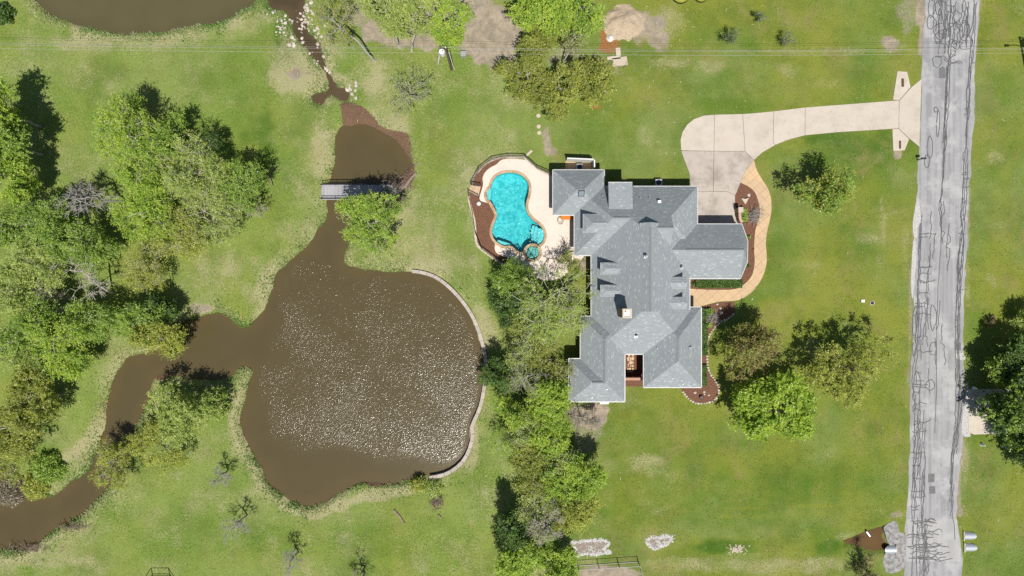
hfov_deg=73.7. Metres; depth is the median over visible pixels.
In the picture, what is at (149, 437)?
tree
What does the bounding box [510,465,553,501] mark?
tree
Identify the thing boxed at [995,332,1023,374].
tree
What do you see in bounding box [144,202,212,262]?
tree
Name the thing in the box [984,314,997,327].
shrub
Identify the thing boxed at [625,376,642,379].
garden wall
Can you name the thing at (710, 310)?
shrub
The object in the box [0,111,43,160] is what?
tree
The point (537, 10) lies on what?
tree
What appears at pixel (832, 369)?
tree
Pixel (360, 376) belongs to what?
pond water
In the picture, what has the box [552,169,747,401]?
house
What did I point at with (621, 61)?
slab
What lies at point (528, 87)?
tree
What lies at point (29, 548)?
brush pile
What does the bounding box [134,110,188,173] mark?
tree
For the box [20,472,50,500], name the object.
shrub
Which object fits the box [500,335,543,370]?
tree
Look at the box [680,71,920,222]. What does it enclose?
driveway
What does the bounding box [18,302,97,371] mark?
tree
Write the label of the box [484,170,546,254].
swimming pool
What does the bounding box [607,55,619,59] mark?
slab
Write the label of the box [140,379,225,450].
tree
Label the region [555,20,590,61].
tree
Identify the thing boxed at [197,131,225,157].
tree
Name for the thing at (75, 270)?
tree
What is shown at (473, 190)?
landing
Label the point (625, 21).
dirt pile
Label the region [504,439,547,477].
tree
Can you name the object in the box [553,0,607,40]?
tree
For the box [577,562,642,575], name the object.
wire fence
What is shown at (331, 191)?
footbridge
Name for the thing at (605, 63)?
brush pile
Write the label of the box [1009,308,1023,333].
tree
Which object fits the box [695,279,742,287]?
hedge
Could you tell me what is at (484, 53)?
power line
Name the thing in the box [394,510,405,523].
log
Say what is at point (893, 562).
gravel apron
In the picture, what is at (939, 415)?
road
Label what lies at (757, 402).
tree
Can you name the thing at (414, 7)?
tree
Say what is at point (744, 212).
shrub
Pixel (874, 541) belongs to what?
roadside pool water
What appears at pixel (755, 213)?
dead shrub
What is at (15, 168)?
tree
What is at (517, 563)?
tree
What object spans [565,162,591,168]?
paving
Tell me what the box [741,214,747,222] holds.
shrub
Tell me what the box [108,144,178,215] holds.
tree
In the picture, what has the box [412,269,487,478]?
retaining wall
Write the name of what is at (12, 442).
tree
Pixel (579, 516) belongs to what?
tree
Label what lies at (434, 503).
brush pile
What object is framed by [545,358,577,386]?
tree
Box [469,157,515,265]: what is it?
mulch bed
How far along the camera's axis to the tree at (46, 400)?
81.14 m
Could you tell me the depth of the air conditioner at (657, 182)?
86.80 m
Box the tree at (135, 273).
[115,232,169,296]
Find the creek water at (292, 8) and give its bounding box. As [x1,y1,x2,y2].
[267,0,348,105]
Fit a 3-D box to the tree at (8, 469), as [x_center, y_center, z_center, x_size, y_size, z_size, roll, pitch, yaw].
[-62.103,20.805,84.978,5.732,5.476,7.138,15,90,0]
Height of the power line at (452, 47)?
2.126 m
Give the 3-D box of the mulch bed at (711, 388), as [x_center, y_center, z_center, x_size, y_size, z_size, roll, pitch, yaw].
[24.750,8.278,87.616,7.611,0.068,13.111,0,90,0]
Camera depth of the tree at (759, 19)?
85.96 m
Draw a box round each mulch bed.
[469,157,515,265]
[680,301,734,402]
[690,183,759,289]
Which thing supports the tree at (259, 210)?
on the ground at (492, 30)
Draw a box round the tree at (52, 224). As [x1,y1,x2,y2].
[15,192,82,266]
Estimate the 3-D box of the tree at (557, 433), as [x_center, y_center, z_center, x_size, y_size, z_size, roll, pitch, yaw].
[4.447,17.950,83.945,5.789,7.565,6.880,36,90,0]
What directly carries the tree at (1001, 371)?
on the ground at (492, 30)
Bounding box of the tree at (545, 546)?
[523,528,560,572]
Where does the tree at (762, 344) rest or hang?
on the ground at (492, 30)
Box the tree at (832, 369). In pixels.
[797,333,900,411]
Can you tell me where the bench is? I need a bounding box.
[561,216,572,219]
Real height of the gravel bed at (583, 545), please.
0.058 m
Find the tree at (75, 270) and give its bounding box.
[46,247,114,302]
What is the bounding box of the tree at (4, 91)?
[0,75,41,131]
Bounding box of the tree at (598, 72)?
[564,54,617,107]
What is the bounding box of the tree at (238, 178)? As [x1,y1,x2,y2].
[216,155,268,214]
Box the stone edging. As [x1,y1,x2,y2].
[682,313,733,404]
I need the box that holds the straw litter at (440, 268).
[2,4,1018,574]
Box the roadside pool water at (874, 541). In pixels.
[843,527,886,549]
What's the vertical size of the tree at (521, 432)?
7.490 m
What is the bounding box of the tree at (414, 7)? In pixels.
[394,0,437,52]
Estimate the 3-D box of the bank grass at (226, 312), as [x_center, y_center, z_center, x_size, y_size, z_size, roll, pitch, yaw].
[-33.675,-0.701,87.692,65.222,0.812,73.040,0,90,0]
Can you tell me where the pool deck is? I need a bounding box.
[480,159,583,279]
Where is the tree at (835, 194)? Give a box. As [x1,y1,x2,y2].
[791,160,859,216]
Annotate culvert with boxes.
[885,545,896,554]
[963,531,976,540]
[963,543,976,552]
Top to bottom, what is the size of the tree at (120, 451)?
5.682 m
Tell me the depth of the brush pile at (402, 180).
87.40 m
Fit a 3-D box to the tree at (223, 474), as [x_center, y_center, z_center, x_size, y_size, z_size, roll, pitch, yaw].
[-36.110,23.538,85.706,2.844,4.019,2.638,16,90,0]
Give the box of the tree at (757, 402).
[726,368,821,442]
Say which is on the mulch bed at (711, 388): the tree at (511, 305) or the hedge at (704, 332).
the hedge at (704, 332)
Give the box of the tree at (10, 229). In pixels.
[0,201,59,251]
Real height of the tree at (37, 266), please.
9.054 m
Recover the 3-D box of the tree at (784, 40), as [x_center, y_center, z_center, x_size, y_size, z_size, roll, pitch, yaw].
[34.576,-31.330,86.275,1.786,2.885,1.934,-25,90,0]
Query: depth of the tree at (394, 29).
80.62 m
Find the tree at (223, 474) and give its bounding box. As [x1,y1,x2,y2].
[210,466,232,486]
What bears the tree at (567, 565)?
on the ground at (492, 30)
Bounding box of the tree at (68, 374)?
[37,335,98,384]
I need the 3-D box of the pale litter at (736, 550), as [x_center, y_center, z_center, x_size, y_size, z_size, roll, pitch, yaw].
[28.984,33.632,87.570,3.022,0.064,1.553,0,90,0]
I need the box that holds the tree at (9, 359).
[0,321,41,376]
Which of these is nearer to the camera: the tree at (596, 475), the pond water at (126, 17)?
the tree at (596, 475)
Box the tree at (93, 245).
[60,215,130,278]
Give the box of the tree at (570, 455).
[540,440,584,486]
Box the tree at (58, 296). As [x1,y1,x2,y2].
[30,279,73,320]
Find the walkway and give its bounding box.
[690,161,771,306]
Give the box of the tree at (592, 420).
[565,402,604,434]
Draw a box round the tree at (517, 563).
[493,532,542,575]
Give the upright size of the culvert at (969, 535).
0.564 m
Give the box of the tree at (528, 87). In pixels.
[491,51,557,112]
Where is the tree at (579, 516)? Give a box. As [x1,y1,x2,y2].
[547,489,605,535]
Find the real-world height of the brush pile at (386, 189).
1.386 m
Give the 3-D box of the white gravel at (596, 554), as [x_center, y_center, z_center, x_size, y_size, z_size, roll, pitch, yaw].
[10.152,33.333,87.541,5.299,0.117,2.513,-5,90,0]
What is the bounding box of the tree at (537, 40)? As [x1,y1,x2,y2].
[515,22,557,66]
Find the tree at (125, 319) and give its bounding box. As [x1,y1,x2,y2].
[104,302,172,350]
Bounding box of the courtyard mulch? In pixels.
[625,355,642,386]
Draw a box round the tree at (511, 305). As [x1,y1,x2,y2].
[484,287,528,331]
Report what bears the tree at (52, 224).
on the ground at (492, 30)
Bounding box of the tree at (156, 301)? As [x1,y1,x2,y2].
[140,290,181,324]
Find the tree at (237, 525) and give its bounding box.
[219,514,249,545]
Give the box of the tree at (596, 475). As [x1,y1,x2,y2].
[556,453,608,506]
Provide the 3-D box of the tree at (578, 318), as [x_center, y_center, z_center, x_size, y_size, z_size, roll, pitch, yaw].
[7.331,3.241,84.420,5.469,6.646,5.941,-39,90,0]
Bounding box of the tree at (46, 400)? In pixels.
[1,359,65,442]
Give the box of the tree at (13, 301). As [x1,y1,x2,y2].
[0,259,42,320]
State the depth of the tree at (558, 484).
82.04 m
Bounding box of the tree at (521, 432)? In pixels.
[512,410,545,449]
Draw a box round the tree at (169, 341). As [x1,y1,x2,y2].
[126,311,188,360]
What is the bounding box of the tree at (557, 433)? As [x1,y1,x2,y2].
[522,413,575,464]
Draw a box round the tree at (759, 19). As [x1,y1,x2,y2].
[754,10,768,21]
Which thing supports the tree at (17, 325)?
on the ground at (492, 30)
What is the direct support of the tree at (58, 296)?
on the ground at (492, 30)
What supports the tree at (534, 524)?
on the ground at (492, 30)
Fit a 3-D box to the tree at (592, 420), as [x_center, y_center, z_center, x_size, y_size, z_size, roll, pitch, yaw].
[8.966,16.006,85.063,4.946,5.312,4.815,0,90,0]
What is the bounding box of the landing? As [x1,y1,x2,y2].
[469,185,480,195]
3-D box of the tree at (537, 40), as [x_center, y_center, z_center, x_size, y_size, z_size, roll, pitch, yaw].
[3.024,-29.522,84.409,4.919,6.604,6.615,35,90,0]
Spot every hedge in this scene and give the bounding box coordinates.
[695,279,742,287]
[702,308,707,355]
[702,365,707,385]
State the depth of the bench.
87.10 m
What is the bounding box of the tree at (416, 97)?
[386,65,437,120]
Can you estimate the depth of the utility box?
86.84 m
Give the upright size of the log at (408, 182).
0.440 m
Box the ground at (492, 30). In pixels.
[0,0,1023,575]
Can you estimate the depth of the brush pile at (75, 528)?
87.44 m
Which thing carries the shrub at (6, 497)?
on the ground at (492, 30)
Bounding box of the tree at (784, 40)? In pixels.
[778,30,796,46]
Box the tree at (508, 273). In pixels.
[490,255,536,297]
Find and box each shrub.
[0,1,16,25]
[0,465,26,507]
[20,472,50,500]
[28,452,68,485]
[409,476,426,494]
[423,479,445,500]
[706,309,719,325]
[707,308,713,314]
[741,206,747,214]
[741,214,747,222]
[744,201,763,227]
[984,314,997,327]
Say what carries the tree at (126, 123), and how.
on the ground at (492, 30)
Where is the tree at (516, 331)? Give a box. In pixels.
[505,310,551,347]
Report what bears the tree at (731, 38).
on the ground at (492, 30)
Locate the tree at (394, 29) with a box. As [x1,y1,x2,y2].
[359,0,414,46]
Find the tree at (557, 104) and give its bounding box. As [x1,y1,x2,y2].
[531,56,589,125]
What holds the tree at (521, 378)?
on the ground at (492, 30)
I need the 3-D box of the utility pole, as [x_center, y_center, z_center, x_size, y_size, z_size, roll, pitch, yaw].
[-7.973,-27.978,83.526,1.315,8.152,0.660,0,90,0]
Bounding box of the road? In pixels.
[904,0,979,575]
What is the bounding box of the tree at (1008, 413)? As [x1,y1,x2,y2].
[971,361,1023,437]
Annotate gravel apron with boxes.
[882,521,904,572]
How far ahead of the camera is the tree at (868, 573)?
85.60 m
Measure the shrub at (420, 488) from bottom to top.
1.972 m
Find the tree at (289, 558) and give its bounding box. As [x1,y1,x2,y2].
[280,549,302,575]
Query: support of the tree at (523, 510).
on the ground at (492, 30)
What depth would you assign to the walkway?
87.55 m
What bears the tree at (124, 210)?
on the ground at (492, 30)
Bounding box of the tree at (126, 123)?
[85,86,176,165]
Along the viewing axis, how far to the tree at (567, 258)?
84.37 m
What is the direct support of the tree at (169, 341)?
on the ground at (492, 30)
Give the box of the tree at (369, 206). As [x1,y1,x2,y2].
[335,189,405,264]
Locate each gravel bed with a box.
[574,539,611,554]
[647,536,670,548]
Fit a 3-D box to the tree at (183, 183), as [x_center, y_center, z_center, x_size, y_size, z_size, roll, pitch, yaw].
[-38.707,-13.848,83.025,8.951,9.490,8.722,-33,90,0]
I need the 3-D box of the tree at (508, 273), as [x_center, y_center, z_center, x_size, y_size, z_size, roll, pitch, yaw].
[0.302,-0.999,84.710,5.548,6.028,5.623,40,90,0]
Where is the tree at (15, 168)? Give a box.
[0,149,45,209]
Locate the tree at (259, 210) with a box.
[243,196,269,217]
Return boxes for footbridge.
[319,184,391,199]
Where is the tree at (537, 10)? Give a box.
[506,0,575,37]
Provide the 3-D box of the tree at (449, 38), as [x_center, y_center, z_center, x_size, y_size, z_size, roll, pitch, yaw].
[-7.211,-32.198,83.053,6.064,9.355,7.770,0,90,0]
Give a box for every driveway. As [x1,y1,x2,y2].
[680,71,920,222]
[968,389,1020,434]
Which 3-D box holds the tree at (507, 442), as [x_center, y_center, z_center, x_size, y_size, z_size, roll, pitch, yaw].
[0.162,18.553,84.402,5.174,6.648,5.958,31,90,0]
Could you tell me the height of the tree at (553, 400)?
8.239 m
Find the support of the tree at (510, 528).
on the ground at (492, 30)
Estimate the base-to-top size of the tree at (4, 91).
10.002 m
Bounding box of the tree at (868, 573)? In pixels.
[855,551,877,575]
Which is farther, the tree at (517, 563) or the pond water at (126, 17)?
the pond water at (126, 17)
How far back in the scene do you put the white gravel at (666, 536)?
87.56 m
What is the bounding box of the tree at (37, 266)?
[0,229,71,296]
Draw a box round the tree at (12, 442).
[0,401,42,463]
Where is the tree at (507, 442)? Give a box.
[487,428,525,460]
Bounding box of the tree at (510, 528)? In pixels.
[494,508,531,552]
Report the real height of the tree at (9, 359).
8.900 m
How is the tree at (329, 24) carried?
on the ground at (492, 30)
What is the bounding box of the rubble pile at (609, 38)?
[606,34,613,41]
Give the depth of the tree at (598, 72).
82.56 m
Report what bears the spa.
on the pool deck
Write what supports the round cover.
on the ground at (492, 30)
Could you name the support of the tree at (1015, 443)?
on the ground at (492, 30)
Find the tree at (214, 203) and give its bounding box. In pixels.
[175,181,248,248]
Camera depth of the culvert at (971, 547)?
87.36 m
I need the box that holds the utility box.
[461,51,465,57]
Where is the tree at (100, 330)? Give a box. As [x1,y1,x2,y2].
[60,298,120,347]
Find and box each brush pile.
[2,543,61,555]
[56,519,91,532]
[366,181,403,201]
[377,191,406,202]
[384,171,415,199]
[429,495,443,512]
[579,55,626,77]
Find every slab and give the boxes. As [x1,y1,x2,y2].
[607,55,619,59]
[612,56,627,66]
[615,48,620,55]
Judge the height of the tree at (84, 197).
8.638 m
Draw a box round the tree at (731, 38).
[719,27,743,44]
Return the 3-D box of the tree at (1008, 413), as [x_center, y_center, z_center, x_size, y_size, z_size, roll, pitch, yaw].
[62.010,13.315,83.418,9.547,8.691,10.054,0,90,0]
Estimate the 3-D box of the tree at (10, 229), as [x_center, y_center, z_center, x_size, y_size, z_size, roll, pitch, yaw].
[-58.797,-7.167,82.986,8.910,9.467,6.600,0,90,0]
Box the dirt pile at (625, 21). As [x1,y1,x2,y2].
[601,4,645,41]
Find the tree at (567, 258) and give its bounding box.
[554,246,579,273]
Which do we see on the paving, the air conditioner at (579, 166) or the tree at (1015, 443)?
the air conditioner at (579, 166)
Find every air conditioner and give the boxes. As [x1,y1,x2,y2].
[576,164,582,168]
[654,179,661,185]
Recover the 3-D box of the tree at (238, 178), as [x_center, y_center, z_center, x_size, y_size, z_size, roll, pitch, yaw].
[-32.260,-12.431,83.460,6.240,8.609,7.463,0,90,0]
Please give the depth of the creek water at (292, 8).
88.02 m
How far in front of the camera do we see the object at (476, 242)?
87.48 m
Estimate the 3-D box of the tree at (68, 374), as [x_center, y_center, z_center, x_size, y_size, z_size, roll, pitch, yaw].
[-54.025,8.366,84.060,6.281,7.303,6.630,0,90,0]
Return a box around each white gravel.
[570,537,611,556]
[645,534,674,550]
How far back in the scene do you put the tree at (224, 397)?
84.85 m
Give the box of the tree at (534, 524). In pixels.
[523,497,565,547]
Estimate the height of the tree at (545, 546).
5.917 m
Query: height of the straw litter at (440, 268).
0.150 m
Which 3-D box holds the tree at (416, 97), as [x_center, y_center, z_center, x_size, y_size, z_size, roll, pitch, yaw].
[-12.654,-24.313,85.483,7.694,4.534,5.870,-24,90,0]
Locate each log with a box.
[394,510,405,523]
[397,172,416,194]
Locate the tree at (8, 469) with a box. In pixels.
[0,433,36,486]
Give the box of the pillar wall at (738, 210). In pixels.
[735,207,742,222]
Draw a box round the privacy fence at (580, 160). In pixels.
[566,158,594,168]
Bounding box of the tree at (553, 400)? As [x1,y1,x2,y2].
[524,376,572,424]
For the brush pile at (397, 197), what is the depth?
87.32 m
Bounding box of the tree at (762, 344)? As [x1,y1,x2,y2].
[719,322,785,382]
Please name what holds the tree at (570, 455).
on the ground at (492, 30)
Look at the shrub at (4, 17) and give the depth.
86.89 m
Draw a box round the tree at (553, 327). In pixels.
[505,260,598,346]
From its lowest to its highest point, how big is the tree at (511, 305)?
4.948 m
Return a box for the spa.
[523,243,541,261]
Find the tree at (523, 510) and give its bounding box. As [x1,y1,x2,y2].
[512,486,555,526]
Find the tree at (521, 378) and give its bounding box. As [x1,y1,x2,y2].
[504,358,548,399]
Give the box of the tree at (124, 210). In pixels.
[106,188,180,246]
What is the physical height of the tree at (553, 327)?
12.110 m
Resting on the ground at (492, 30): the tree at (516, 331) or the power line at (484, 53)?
the tree at (516, 331)
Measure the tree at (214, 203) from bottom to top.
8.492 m
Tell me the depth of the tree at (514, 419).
82.67 m
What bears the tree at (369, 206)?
on the ground at (492, 30)
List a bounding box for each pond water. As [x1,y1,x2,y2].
[0,124,483,549]
[36,0,255,34]
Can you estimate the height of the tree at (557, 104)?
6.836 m
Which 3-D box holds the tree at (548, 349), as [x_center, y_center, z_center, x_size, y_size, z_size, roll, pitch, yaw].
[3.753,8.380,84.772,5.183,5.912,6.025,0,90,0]
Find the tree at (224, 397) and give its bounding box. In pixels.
[194,385,231,422]
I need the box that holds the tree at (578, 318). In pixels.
[553,291,591,339]
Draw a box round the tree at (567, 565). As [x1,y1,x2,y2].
[535,544,579,575]
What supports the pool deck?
on the ground at (492, 30)
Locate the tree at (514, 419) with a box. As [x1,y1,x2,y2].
[489,393,541,434]
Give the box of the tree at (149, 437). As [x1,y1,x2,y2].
[125,418,191,479]
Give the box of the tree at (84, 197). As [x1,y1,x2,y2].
[49,178,122,219]
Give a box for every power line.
[1,48,989,54]
[10,43,1005,49]
[34,45,1023,51]
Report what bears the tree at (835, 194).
on the ground at (492, 30)
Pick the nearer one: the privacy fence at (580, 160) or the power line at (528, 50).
the power line at (528, 50)
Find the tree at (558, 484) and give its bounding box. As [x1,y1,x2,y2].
[538,451,584,504]
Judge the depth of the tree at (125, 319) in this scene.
81.92 m
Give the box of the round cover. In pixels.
[673,0,687,3]
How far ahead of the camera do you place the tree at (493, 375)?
82.89 m
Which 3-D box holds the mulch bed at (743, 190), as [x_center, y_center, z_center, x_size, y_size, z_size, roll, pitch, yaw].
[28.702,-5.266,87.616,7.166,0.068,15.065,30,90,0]
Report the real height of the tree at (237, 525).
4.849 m
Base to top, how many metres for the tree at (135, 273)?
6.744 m
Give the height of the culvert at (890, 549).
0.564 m
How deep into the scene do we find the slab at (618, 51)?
87.40 m
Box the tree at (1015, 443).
[1001,430,1023,472]
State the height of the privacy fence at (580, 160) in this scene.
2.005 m
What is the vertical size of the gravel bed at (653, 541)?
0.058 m
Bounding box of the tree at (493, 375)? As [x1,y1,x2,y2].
[476,356,520,396]
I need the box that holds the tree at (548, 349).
[522,340,563,381]
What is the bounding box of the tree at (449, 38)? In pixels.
[428,0,476,64]
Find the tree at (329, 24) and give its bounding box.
[306,0,375,61]
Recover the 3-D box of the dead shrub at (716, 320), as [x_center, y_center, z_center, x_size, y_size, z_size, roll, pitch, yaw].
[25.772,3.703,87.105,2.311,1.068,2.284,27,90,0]
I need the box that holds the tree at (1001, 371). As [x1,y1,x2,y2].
[980,346,1022,389]
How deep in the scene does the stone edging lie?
87.48 m
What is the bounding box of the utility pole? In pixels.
[439,47,454,70]
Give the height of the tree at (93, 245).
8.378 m
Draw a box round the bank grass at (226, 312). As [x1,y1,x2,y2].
[0,0,500,562]
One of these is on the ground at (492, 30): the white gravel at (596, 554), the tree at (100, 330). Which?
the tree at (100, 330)
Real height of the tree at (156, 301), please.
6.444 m
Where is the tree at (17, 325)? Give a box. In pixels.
[0,295,66,367]
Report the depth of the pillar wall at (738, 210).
86.32 m
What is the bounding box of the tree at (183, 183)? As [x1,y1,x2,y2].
[146,129,230,201]
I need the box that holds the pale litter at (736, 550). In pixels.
[726,544,749,554]
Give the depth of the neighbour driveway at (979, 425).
87.56 m
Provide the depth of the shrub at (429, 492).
86.85 m
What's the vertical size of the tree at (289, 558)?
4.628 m
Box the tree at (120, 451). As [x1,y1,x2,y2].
[87,433,141,491]
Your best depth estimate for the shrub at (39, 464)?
86.45 m
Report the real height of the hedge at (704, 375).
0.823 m
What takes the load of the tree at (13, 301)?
on the ground at (492, 30)

